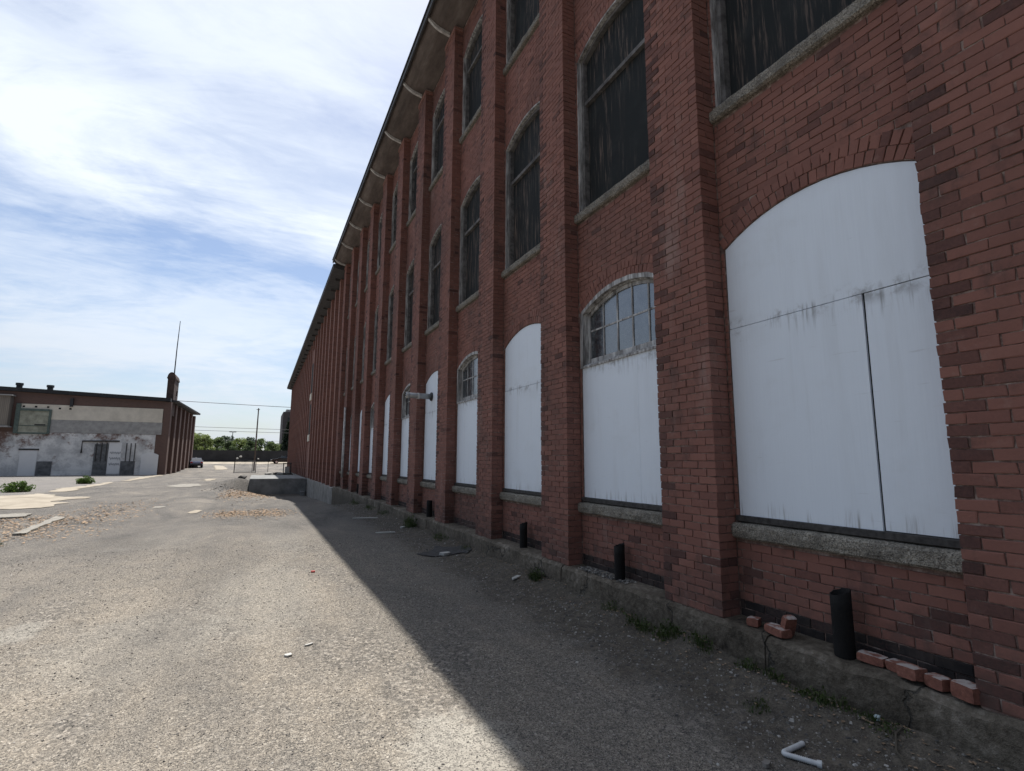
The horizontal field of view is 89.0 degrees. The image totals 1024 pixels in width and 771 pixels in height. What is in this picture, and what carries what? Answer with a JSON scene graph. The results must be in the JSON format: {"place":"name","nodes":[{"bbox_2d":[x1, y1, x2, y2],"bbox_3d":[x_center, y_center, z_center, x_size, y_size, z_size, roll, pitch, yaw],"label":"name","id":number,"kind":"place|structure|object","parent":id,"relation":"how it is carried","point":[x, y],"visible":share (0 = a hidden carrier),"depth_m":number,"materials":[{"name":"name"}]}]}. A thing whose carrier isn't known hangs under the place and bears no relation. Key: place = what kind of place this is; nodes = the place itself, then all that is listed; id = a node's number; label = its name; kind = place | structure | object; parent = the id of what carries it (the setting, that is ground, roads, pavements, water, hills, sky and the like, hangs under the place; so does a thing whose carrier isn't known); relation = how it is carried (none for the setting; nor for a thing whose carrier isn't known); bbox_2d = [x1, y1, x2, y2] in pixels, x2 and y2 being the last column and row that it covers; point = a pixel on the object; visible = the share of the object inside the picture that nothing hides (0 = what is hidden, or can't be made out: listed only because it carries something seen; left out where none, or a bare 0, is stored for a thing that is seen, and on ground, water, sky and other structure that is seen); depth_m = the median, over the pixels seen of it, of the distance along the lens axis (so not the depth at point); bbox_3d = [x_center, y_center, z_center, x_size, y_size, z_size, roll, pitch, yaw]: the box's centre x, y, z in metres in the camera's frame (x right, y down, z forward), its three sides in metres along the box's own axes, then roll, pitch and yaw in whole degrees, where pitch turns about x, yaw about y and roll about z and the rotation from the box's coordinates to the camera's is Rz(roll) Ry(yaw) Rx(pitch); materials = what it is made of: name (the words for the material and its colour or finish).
{"place":"outdoors","nodes":[
{"label":"outdoors","id":0,"kind":"place"},
{"bbox_2d":[0,0,428,449],"label":"sky","id":1,"kind":"structure","parent":0,"point":[201,165],"materials":[{"name":"blue"}]},
{"bbox_2d":[200,481,243,490],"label":"gravel","id":2,"kind":"structure","parent":0,"point":[225,487],"depth_m":31.87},
{"bbox_2d":[203,462,286,463],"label":"concrete road","id":3,"kind":"structure","parent":0,"point":[241,462],"depth_m":98.38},
{"bbox_2d":[270,456,286,463],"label":"parked car","id":4,"kind":"object","parent":3,"relation":"on","point":[281,459],"visible":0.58,"depth_m":98.96,"materials":[{"name":"black metal"}]},
{"bbox_2d":[0,464,1015,770],"bbox_3d":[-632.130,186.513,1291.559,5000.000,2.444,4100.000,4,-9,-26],"label":"ground","id":5,"kind":"structure","parent":0,"point":[172,526],"depth_m":4.45,"materials":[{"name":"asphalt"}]},
{"bbox_2d":[0,513,31,518],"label":"kerb stone","id":6,"kind":"object","parent":5,"relation":"on","point":[13,515],"visible":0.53,"depth_m":15.59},
{"bbox_2d":[0,481,35,492],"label":"shrub","id":7,"kind":"object","parent":5,"relation":"on","point":[15,487],"visible":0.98,"depth_m":27.41,"materials":[{"name":"green plant"}]},
{"bbox_2d":[12,516,64,535],"bbox_3d":[-12.372,3.715,13.700,0.328,0.163,4.382,5,-10,-30],"label":"kerb stone","id":8,"kind":"object","parent":5,"relation":"on","point":[26,531],"visible":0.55,"depth_m":13.35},
{"bbox_2d":[0,494,89,508],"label":"concrete apron","id":9,"kind":"object","parent":5,"relation":"on","point":[25,501],"visible":1,"depth_m":21.68,"materials":[{"name":"concrete"}]},
{"bbox_2d":[48,482,113,491],"bbox_3d":[-27.613,6.506,33.713,1.622,0.030,14.451,5,-9,-29],"label":"concrete apron","id":10,"kind":"object","parent":5,"relation":"on","point":[71,488],"visible":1,"depth_m":31.82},
{"bbox_2d":[0,498,170,543],"bbox_3d":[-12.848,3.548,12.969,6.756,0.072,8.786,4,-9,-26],"label":"dead leaves","id":11,"kind":"object","parent":5,"relation":"on","point":[12,530],"visible":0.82,"depth_m":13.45,"materials":[{"name":"brown plant"}]},
{"bbox_2d":[75,475,95,483],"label":"shrub","id":12,"kind":"object","parent":5,"relation":"on","point":[85,480],"visible":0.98,"depth_m":37.09,"materials":[{"name":"green plant"}]},
{"bbox_2d":[0,372,199,475],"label":"brick warehouse","id":13,"kind":"structure","parent":5,"relation":"on","point":[49,431],"depth_m":57.34,"materials":[{"name":"paint"}]},
{"bbox_2d":[17,449,38,475],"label":"door","id":14,"kind":"structure","parent":13,"relation":"in","point":[27,457],"depth_m":54.64,"materials":[{"name":"paint"}]},
{"bbox_2d":[35,461,51,475],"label":"door","id":15,"kind":"structure","parent":13,"relation":"in","point":[43,468],"depth_m":55.15,"materials":[{"name":"metal"}]},
{"bbox_2d":[91,444,108,474],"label":"door","id":16,"kind":"structure","parent":13,"relation":"in","point":[98,468],"depth_m":57.31,"materials":[{"name":"metal"}]},
{"bbox_2d":[106,442,121,473],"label":"door","id":17,"kind":"structure","parent":13,"relation":"in","point":[114,454],"depth_m":57.88,"materials":[{"name":"paint"}]},
{"bbox_2d":[119,461,134,474],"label":"door","id":18,"kind":"structure","parent":13,"relation":"in","point":[126,468],"depth_m":58.27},
{"bbox_2d":[139,453,158,474],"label":"door","id":19,"kind":"structure","parent":13,"relation":"in","point":[149,461],"depth_m":59.21,"materials":[{"name":"paint"}]},
{"bbox_2d":[174,321,180,372],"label":"antenna mast","id":20,"kind":"object","parent":13,"relation":"on","point":[176,349],"visible":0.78,"depth_m":64.95,"materials":[{"name":"metal"}]},
{"bbox_2d":[122,475,161,480],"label":"concrete apron","id":21,"kind":"object","parent":5,"relation":"on","point":[142,477],"visible":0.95,"depth_m":49.94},
{"bbox_2d":[168,484,200,486],"bbox_3d":[-21.933,6.714,35.037,2.033,0.026,5.207,4,-9,-26],"label":"cement patch","id":22,"kind":"object","parent":5,"relation":"on","point":[184,485],"visible":1,"depth_m":34.73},
{"bbox_2d":[189,458,203,467],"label":"parked car","id":23,"kind":"object","parent":5,"relation":"on","point":[196,461],"visible":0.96,"depth_m":80.57,"materials":[{"name":"paint"}]},
{"bbox_2d":[193,433,215,449],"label":"leafy tree","id":24,"kind":"object","parent":5,"relation":"on","point":[198,438],"visible":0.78,"depth_m":114.00,"materials":[{"name":"green plant"}]},
{"bbox_2d":[206,436,224,449],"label":"leafy tree","id":25,"kind":"object","parent":5,"relation":"on","point":[217,441],"visible":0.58,"depth_m":119.35,"materials":[{"name":"green plant"}]},
{"bbox_2d":[214,465,225,469],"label":"cement patch","id":26,"kind":"object","parent":5,"relation":"on","point":[219,467],"visible":0.99,"depth_m":82.68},
{"bbox_2d":[215,435,234,448],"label":"leafy tree","id":27,"kind":"object","parent":5,"relation":"on","point":[227,438],"visible":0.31,"depth_m":174.43,"materials":[{"name":"green plant"}]},
{"bbox_2d":[222,441,235,449],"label":"leafy tree","id":28,"kind":"object","parent":5,"relation":"on","point":[228,445],"visible":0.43,"depth_m":116.95,"materials":[{"name":"green plant"}]},
{"bbox_2d":[231,438,247,449],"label":"leafy tree","id":29,"kind":"object","parent":5,"relation":"on","point":[238,443],"visible":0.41,"depth_m":121.79,"materials":[{"name":"green plant"}]},
{"bbox_2d":[192,450,287,461],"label":"screen fence","id":30,"kind":"object","parent":5,"relation":"on","point":[225,456],"visible":0.27,"depth_m":103.59,"materials":[{"name":"fabric"}]},
{"bbox_2d":[216,489,275,501],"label":"dead leaves","id":31,"kind":"object","parent":5,"relation":"on","point":[248,494],"visible":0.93,"depth_m":25.96,"materials":[{"name":"brown plant"}]},
{"bbox_2d":[240,440,256,450],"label":"leafy tree","id":32,"kind":"object","parent":5,"relation":"on","point":[250,444],"visible":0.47,"depth_m":119.57,"materials":[{"name":"green plant"}]},
{"bbox_2d":[199,507,301,519],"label":"dead leaves","id":33,"kind":"object","parent":5,"relation":"on","point":[226,515],"visible":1,"depth_m":16.78,"materials":[{"name":"brown plant"}]},
{"bbox_2d":[233,454,268,472],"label":"chain link fence","id":34,"kind":"object","parent":5,"relation":"on","point":[245,466],"visible":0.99,"depth_m":70.51,"materials":[{"name":"metal"}]},
{"bbox_2d":[253,408,259,470],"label":"utility pole","id":35,"kind":"object","parent":5,"relation":"on","point":[258,409],"visible":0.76,"depth_m":76.80,"materials":[{"name":"brown wood"}]},
{"bbox_2d":[177,400,290,407],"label":"overhead wire","id":36,"kind":"object","parent":35,"relation":"attached to","point":[236,404],"visible":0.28,"depth_m":77.03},
{"bbox_2d":[253,438,270,450],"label":"leafy tree","id":37,"kind":"object","parent":5,"relation":"on","point":[260,442],"visible":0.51,"depth_m":123.11,"materials":[{"name":"green plant"}]},
{"bbox_2d":[264,442,280,450],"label":"leafy tree","id":38,"kind":"object","parent":5,"relation":"on","point":[272,446],"visible":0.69,"depth_m":120.66,"materials":[{"name":"green plant"}]},
{"bbox_2d":[249,475,305,495],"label":"loading dock","id":39,"kind":"object","parent":5,"relation":"on","point":[277,484],"visible":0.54,"depth_m":41.52,"materials":[{"name":"concrete"}]},
{"bbox_2d":[265,472,292,474],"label":"debris heap","id":40,"kind":"object","parent":5,"relation":"on","point":[275,473],"visible":0.4,"depth_m":56.27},
{"bbox_2d":[279,409,289,443],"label":"tower block","id":41,"kind":"structure","parent":5,"relation":"on","point":[285,417],"depth_m":132.52,"materials":[{"name":"grey"}]},
{"bbox_2d":[279,421,289,450],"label":"conifer tree","id":42,"kind":"object","parent":5,"relation":"on","point":[284,444],"visible":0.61,"depth_m":120.31,"materials":[{"name":"green plant"}]},
{"bbox_2d":[283,463,291,474],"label":"metal stand","id":43,"kind":"object","parent":5,"relation":"on","point":[286,470],"visible":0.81,"depth_m":54.77,"materials":[{"name":"metal"}]},
{"bbox_2d":[287,264,344,503],"bbox_3d":[-11.724,3.532,55.801,21.140,15.572,50.752,4,-9,-26],"label":"brick mill","id":44,"kind":"object","parent":5,"relation":"on","point":[313,384],"visible":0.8,"depth_m":38.06,"materials":[{"name":"brick"},{"name":"felt"}]},
{"bbox_2d":[307,405,310,441],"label":"window","id":45,"kind":"structure","parent":44,"relation":"in","point":[308,436],"depth_m":44.25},
{"bbox_2d":[309,363,313,400],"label":"window","id":46,"kind":"structure","parent":44,"relation":"in","point":[313,363],"depth_m":44.64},
{"bbox_2d":[402,512,417,528],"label":"weed","id":47,"kind":"object","parent":5,"relation":"on","point":[409,521],"visible":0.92,"depth_m":12.98,"materials":[{"name":"green plant"}]},
{"bbox_2d":[432,530,448,541],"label":"weed","id":48,"kind":"object","parent":5,"relation":"on","point":[439,535],"visible":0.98,"depth_m":11.02,"materials":[{"name":"green plant"}]},
{"bbox_2d":[417,545,471,555],"bbox_3d":[-1.199,3.070,9.773,1.095,0.139,0.876,-3,-9,23],"label":"rubber sheet","id":49,"kind":"object","parent":5,"relation":"on","point":[436,550],"visible":0.97,"depth_m":9.76,"materials":[{"name":"rubber"}]},
{"bbox_2d":[439,551,449,555],"bbox_3d":[-1.226,3.073,9.508,0.208,0.050,0.147,6,-10,-37],"label":"rag","id":50,"kind":"object","parent":49,"relation":"on","point":[447,553],"visible":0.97,"depth_m":9.46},
{"bbox_2d":[526,564,544,581],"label":"weed","id":51,"kind":"object","parent":5,"relation":"on","point":[535,575],"visible":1,"depth_m":7.29,"materials":[{"name":"green plant"}]},
{"bbox_2d":[601,600,625,614],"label":"weed","id":52,"kind":"object","parent":5,"relation":"on","point":[613,607],"visible":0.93,"depth_m":5.72,"materials":[{"name":"green plant"}]},
{"bbox_2d":[625,611,653,634],"bbox_3d":[1.290,2.385,5.263,0.248,0.195,0.461,4,-9,-26],"label":"weed","id":53,"kind":"object","parent":5,"relation":"on","point":[641,623],"visible":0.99,"depth_m":5.27,"materials":[{"name":"green plant"}]},
{"bbox_2d":[651,615,686,641],"bbox_3d":[1.468,2.306,4.908,0.236,0.253,0.449,4,-9,-26],"label":"weed","id":54,"kind":"object","parent":5,"relation":"on","point":[667,631],"visible":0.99,"depth_m":4.91,"materials":[{"name":"green plant"}]},
{"bbox_2d":[331,0,1023,770],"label":"brick mill","id":55,"kind":"object","parent":5,"relation":"on","point":[709,314],"visible":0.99,"depth_m":4.97,"materials":[{"name":"brick"}]},
{"bbox_2d":[347,415,351,474],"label":"window","id":56,"kind":"structure","parent":55,"relation":"in","point":[351,415],"depth_m":25.42,"materials":[{"name":"white wood"}]},
{"bbox_2d":[351,336,355,389],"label":"window","id":57,"kind":"structure","parent":55,"relation":"in","point":[355,336],"depth_m":26.04,"materials":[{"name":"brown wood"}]},
{"bbox_2d":[355,262,358,306],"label":"window","id":58,"kind":"structure","parent":55,"relation":"in","point":[358,262],"depth_m":26.62,"materials":[{"name":"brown wood"}]},
{"bbox_2d":[355,411,361,476],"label":"window","id":59,"kind":"structure","parent":55,"relation":"in","point":[357,474],"depth_m":22.99,"materials":[{"name":"wood"}]},
{"bbox_2d":[360,322,365,383],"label":"window","id":60,"kind":"structure","parent":55,"relation":"in","point":[361,381],"depth_m":23.77,"materials":[{"name":"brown wood"}]},
{"bbox_2d":[364,238,369,292],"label":"window","id":61,"kind":"structure","parent":55,"relation":"in","point":[365,290],"depth_m":24.35,"materials":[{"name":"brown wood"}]},
{"bbox_2d":[366,403,373,477],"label":"window","id":62,"kind":"structure","parent":55,"relation":"in","point":[368,475],"depth_m":20.73,"materials":[{"name":"white wood"}]},
{"bbox_2d":[371,305,378,375],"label":"window","id":63,"kind":"structure","parent":55,"relation":"in","point":[373,372],"depth_m":21.48,"materials":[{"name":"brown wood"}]},
{"bbox_2d":[375,214,381,274],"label":"window","id":64,"kind":"structure","parent":55,"relation":"in","point":[380,222],"depth_m":22.09,"materials":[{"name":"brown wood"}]},
{"bbox_2d":[380,395,389,480],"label":"window","id":65,"kind":"structure","parent":55,"relation":"in","point":[383,476],"depth_m":18.29,"materials":[{"name":"wood"}]},
{"bbox_2d":[384,285,393,364],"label":"window","id":66,"kind":"structure","parent":55,"relation":"in","point":[390,311],"depth_m":19.20,"materials":[{"name":"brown wood"}]},
{"bbox_2d":[389,182,397,253],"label":"window","id":67,"kind":"structure","parent":55,"relation":"in","point":[394,208],"depth_m":19.79,"materials":[{"name":"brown wood"}]},
{"bbox_2d":[397,384,409,483],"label":"window","id":68,"kind":"structure","parent":55,"relation":"in","point":[402,479],"depth_m":16.03,"materials":[{"name":"white wood"}]},
{"bbox_2d":[402,259,413,352],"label":"window","id":69,"kind":"structure","parent":55,"relation":"in","point":[410,274],"depth_m":16.88,"materials":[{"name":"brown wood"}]},
{"bbox_2d":[406,142,417,226],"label":"window","id":70,"kind":"structure","parent":55,"relation":"in","point":[413,163],"depth_m":17.48,"materials":[{"name":"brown wood"}]},
{"bbox_2d":[420,371,437,488],"bbox_3d":[-1.980,1.109,13.319,0.172,2.995,1.813,4,-9,-26],"label":"window","id":71,"kind":"structure","parent":55,"relation":"in","point":[428,480],"depth_m":13.57,"materials":[{"name":"wood"}]},
{"bbox_2d":[426,500,432,516],"bbox_3d":[-2.044,3.046,12.876,0.144,0.400,0.144,4,-9,-26],"label":"standpipe","id":72,"kind":"object","parent":55,"relation":"on","point":[429,509],"visible":0.98,"depth_m":12.82,"materials":[{"name":"metal"}]},
{"bbox_2d":[424,225,441,335],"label":"window","id":73,"kind":"structure","parent":55,"relation":"in","point":[435,245],"depth_m":14.53,"materials":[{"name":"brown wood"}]},
{"bbox_2d":[429,88,444,191],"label":"window","id":74,"kind":"structure","parent":55,"relation":"in","point":[438,118],"depth_m":15.14,"materials":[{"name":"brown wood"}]},
{"bbox_2d":[452,351,477,494],"bbox_3d":[-0.816,0.780,11.062,0.282,3.010,1.813,4,-9,-26],"label":"window","id":75,"kind":"structure","parent":55,"relation":"in","point":[467,371],"depth_m":11.30,"materials":[{"name":"white wood"}]},
{"bbox_2d":[456,175,479,312],"bbox_3d":[-0.806,-3.230,11.642,0.270,2.851,1.813,4,-9,-26],"label":"window","id":76,"kind":"structure","parent":55,"relation":"in","point":[470,207],"depth_m":12.15,"materials":[{"name":"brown wood"}]},
{"bbox_2d":[459,16,481,143],"bbox_3d":[-0.792,-7.327,12.235,0.272,2.573,1.813,4,-9,-26],"label":"window","id":77,"kind":"structure","parent":55,"relation":"in","point":[472,63],"depth_m":12.74,"materials":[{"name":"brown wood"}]},
{"bbox_2d":[499,323,541,505],"bbox_3d":[0.252,0.456,8.758,0.172,2.995,1.813,4,-9,-26],"label":"window","id":78,"kind":"structure","parent":55,"relation":"in","point":[523,378],"depth_m":8.85,"materials":[{"name":"wood"}]},
{"bbox_2d":[501,101,540,278],"bbox_3d":[0.309,-3.556,9.360,0.272,2.852,1.813,4,-9,-26],"label":"window","id":79,"kind":"structure","parent":55,"relation":"in","point":[522,225],"depth_m":9.71,"materials":[{"name":"brown wood"}]},
{"bbox_2d":[503,0,538,75],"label":"window","id":80,"kind":"structure","parent":55,"relation":"in","point":[522,15],"depth_m":10.37,"materials":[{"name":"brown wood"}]},
{"bbox_2d":[520,522,526,547],"bbox_3d":[0.184,2.384,8.302,0.124,0.413,0.124,4,-9,-26],"label":"standpipe","id":81,"kind":"object","parent":55,"relation":"on","point":[523,535],"visible":0.92,"depth_m":8.25,"materials":[{"name":"metal"}]},
{"bbox_2d":[574,0,649,224],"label":"window","id":82,"kind":"structure","parent":55,"relation":"in","point":[613,149],"depth_m":7.28,"materials":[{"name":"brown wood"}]},
{"bbox_2d":[614,543,624,579],"bbox_3d":[1.261,2.064,6.102,0.124,0.424,0.124,4,-9,-26],"label":"standpipe","id":83,"kind":"object","parent":55,"relation":"on","point":[619,561],"visible":0.94,"depth_m":6.06,"materials":[{"name":"metal"}]},
{"bbox_2d":[578,272,662,525],"bbox_3d":[1.416,0.127,6.501,0.282,3.010,1.813,4,-9,-26],"label":"window","id":84,"kind":"structure","parent":55,"relation":"in","point":[618,356],"depth_m":6.51,"materials":[{"name":"white wood"}]},
{"bbox_2d":[746,616,760,626],"bbox_3d":[2.043,1.992,4.396,0.092,0.059,0.102,-7,-11,41],"label":"loose brick","id":85,"kind":"object","parent":55,"relation":"on","point":[753,621],"visible":1,"depth_m":4.37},
{"bbox_2d":[764,622,791,638],"bbox_3d":[2.122,1.956,4.159,0.097,0.062,0.207,2,-8,-13],"label":"loose brick","id":86,"kind":"object","parent":55,"relation":"on","point":[775,629],"visible":0.99,"depth_m":4.11,"materials":[{"name":"brick"}]},
{"bbox_2d":[780,615,796,635],"bbox_3d":[2.190,1.901,4.128,0.093,0.155,0.060,1,14,-4],"label":"loose brick","id":87,"kind":"object","parent":55,"relation":"on","point":[789,622],"visible":0.77,"depth_m":4.10,"materials":[{"name":"brick"}]},
{"bbox_2d":[709,0,884,124],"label":"window","id":88,"kind":"structure","parent":55,"relation":"in","point":[755,43],"depth_m":5.02,"materials":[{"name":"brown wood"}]},
{"bbox_2d":[829,587,855,659],"bbox_3d":[2.389,1.708,3.764,0.136,0.465,0.136,4,-9,-26],"label":"standpipe","id":89,"kind":"object","parent":55,"relation":"on","point":[844,645],"visible":1,"depth_m":3.72,"materials":[{"name":"metal"}]},
{"bbox_2d":[725,161,963,574],"bbox_3d":[2.484,-0.197,4.196,0.172,2.995,1.813,4,-9,-26],"label":"window","id":90,"kind":"structure","parent":55,"relation":"in","point":[843,449],"depth_m":4.02,"materials":[{"name":"wood"}]},
{"bbox_2d":[856,650,888,667],"bbox_3d":[2.483,1.876,3.579,0.092,0.057,0.175,5,-9,-28],"label":"loose brick","id":91,"kind":"object","parent":55,"relation":"on","point":[873,658],"visible":0.84,"depth_m":3.56,"materials":[{"name":"brick"}]},
{"bbox_2d":[885,658,916,672],"bbox_3d":[2.561,1.852,3.419,0.099,0.060,0.154,4,-9,-24],"label":"loose brick","id":92,"kind":"object","parent":55,"relation":"on","point":[891,663],"visible":0.46,"depth_m":3.44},
{"bbox_2d":[896,663,927,681],"bbox_3d":[2.540,1.822,3.305,0.093,0.072,0.144,1,-14,-7],"label":"loose brick","id":93,"kind":"object","parent":55,"relation":"on","point":[911,672],"visible":0.97,"depth_m":3.27,"materials":[{"name":"brick"}]},
{"bbox_2d":[924,672,951,691],"bbox_3d":[2.610,1.813,3.184,0.093,0.068,0.114,2,-8,-13],"label":"loose brick","id":94,"kind":"object","parent":55,"relation":"on","point":[937,681],"visible":0.96,"depth_m":3.16,"materials":[{"name":"brick"}]},
{"bbox_2d":[950,679,980,704],"bbox_3d":[2.658,1.782,3.030,0.103,0.087,0.134,2,-8,-10],"label":"loose brick","id":95,"kind":"object","parent":55,"relation":"on","point":[965,690],"visible":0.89,"depth_m":3.01,"materials":[{"name":"brick"}]},
{"bbox_2d":[683,628,713,654],"bbox_3d":[1.661,2.236,4.599,0.224,0.195,0.345,4,-9,-26],"label":"weed","id":96,"kind":"object","parent":5,"relation":"on","point":[700,641],"visible":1,"depth_m":4.58,"materials":[{"name":"green plant"}]},
{"bbox_2d":[733,655,760,672],"bbox_3d":[1.868,2.202,4.135,0.206,0.135,0.262,-1,-8,7],"label":"weed","id":97,"kind":"object","parent":5,"relation":"on","point":[745,666],"visible":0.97,"depth_m":4.15,"materials":[{"name":"green plant"}]},
{"bbox_2d":[743,697,772,714],"bbox_3d":[1.714,2.233,3.631,0.197,0.087,0.211,-3,-9,20],"label":"weed","id":98,"kind":"object","parent":5,"relation":"on","point":[765,707],"visible":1,"depth_m":3.62,"materials":[{"name":"green plant"}]},
{"bbox_2d":[762,758,770,768],"bbox_3d":[1.448,2.150,2.961,0.036,0.020,0.065,-7,-11,41],"label":"stone","id":99,"kind":"object","parent":5,"relation":"on","point":[766,763],"visible":1,"depth_m":2.95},
{"bbox_2d":[761,660,790,685],"bbox_3d":[1.990,2.186,3.935,0.209,0.144,0.155,-5,-9,30],"label":"weed","id":100,"kind":"object","parent":5,"relation":"on","point":[770,674],"visible":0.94,"depth_m":3.93,"materials":[{"name":"green plant"}]},
{"bbox_2d":[781,741,821,768],"bbox_3d":[1.718,2.164,3.044,0.233,0.042,0.224,4,-9,-26],"label":"bent plastic pipe","id":101,"kind":"object","parent":5,"relation":"on","point":[786,751],"visible":1,"depth_m":3.02,"materials":[{"name":"plastic"}]},
{"bbox_2d":[788,684,857,715],"bbox_3d":[2.133,2.130,3.569,0.256,0.147,0.447,4,-9,-26],"label":"weed","id":102,"kind":"object","parent":5,"relation":"on","point":[822,698],"visible":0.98,"depth_m":3.55,"materials":[{"name":"green plant"}]},
{"bbox_2d":[844,705,912,737],"bbox_3d":[2.294,2.107,3.280,0.180,0.096,0.381,3,-9,-18],"label":"weed","id":103,"kind":"object","parent":5,"relation":"on","point":[873,718],"visible":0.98,"depth_m":3.27,"materials":[{"name":"green plant"}]},
{"bbox_2d":[578,565,636,583],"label":"gravel","id":104,"kind":"structure","parent":0,"point":[611,576],"depth_m":6.32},
{"bbox_2d":[331,503,1003,770],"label":"gravel","id":105,"kind":"structure","parent":0,"point":[774,719],"depth_m":4.22,"materials":[{"name":"gravel"}]},
{"bbox_2d":[362,506,989,770],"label":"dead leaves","id":106,"kind":"object","parent":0,"point":[972,762],"depth_m":3.20,"materials":[{"name":"plant"}]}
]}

